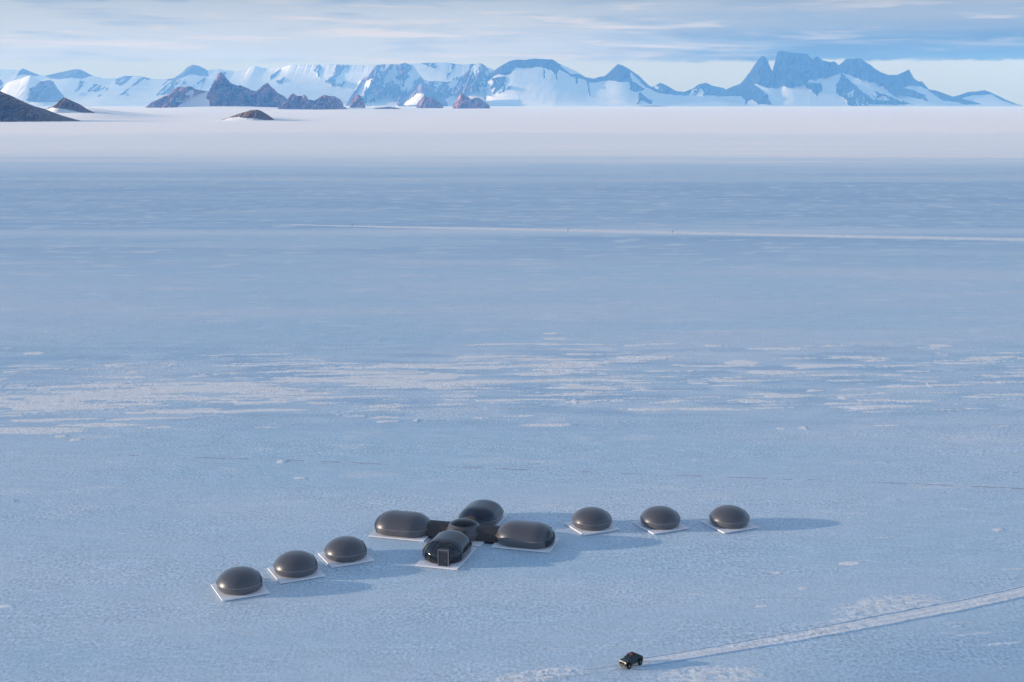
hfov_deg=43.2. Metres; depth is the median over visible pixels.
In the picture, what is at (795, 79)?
mountain range
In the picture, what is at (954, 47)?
sky
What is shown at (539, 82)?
mountain range
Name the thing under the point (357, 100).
rock outcrop
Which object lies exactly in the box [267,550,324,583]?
sleeping pod
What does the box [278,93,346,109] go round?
rock outcrop
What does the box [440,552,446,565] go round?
door
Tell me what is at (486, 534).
connecting tunnel
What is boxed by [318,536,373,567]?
sleeping pod
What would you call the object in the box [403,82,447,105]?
mountain
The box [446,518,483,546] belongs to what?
hub pod
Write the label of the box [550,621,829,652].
vehicle track
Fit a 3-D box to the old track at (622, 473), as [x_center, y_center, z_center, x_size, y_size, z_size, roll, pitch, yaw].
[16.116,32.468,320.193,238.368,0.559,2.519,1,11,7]
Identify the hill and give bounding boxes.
[0,91,80,121]
[46,98,93,112]
[218,110,273,120]
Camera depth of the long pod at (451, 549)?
255.73 m
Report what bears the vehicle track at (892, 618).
on the snow ground
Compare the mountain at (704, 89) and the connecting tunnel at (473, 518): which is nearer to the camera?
the connecting tunnel at (473, 518)
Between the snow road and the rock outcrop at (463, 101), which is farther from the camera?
the rock outcrop at (463, 101)
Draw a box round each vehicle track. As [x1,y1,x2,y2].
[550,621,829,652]
[631,585,1023,668]
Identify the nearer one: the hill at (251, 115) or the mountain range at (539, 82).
the hill at (251, 115)
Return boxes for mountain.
[0,79,4,90]
[1,75,65,106]
[343,63,491,105]
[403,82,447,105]
[653,83,725,96]
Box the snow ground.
[0,106,1023,681]
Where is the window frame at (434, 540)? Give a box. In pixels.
[422,540,461,561]
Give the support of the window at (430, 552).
in the long pod at (451, 549)
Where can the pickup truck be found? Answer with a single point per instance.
(629, 659)
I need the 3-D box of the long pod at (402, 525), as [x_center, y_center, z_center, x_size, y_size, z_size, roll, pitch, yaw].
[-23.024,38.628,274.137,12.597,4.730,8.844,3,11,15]
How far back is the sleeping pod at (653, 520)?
275.94 m
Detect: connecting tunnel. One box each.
[426,520,449,537]
[453,529,466,534]
[465,516,478,522]
[476,524,499,543]
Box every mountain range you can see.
[0,63,493,105]
[486,59,749,105]
[715,51,1022,105]
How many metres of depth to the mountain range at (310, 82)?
33513.31 m
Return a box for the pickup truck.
[618,652,642,668]
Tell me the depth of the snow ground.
416.92 m
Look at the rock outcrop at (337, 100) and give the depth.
17166.66 m
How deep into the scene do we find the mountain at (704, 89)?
34229.65 m
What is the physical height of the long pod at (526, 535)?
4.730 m
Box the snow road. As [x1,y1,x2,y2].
[292,224,1023,240]
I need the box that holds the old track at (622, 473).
[118,455,1023,489]
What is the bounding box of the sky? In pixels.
[0,0,1023,105]
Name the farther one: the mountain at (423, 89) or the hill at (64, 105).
the mountain at (423, 89)
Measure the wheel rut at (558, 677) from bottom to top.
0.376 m
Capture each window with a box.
[423,541,460,563]
[545,528,555,546]
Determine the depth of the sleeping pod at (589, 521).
275.23 m
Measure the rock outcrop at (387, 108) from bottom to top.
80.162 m
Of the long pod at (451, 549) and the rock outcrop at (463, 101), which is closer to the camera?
the long pod at (451, 549)
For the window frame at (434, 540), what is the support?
in the long pod at (451, 549)
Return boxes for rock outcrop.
[145,72,286,107]
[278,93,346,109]
[328,96,342,105]
[349,94,365,107]
[374,107,398,108]
[416,96,442,107]
[453,94,489,108]
[639,105,667,106]
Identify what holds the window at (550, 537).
in the long pod at (526, 535)
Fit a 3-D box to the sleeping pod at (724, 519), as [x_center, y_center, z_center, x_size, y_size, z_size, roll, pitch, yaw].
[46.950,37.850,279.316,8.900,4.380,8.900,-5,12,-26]
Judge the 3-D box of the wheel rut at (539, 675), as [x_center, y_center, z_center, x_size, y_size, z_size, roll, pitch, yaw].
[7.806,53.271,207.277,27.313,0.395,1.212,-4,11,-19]
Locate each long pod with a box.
[369,510,429,541]
[415,530,476,569]
[458,499,507,525]
[491,520,558,552]
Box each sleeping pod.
[211,566,269,600]
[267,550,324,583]
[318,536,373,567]
[564,507,619,535]
[632,506,688,534]
[700,505,757,533]
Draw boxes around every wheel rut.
[498,663,617,681]
[529,666,626,681]
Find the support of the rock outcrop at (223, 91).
on the snow ground
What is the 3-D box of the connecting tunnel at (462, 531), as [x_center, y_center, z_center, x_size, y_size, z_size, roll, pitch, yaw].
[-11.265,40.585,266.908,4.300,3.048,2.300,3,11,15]
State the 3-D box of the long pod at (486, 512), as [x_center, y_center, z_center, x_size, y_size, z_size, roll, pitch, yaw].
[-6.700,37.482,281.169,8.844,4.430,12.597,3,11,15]
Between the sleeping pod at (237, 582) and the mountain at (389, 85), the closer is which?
the sleeping pod at (237, 582)
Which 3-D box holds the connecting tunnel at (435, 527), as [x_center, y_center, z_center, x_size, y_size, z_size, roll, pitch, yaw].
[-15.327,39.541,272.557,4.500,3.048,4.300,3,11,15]

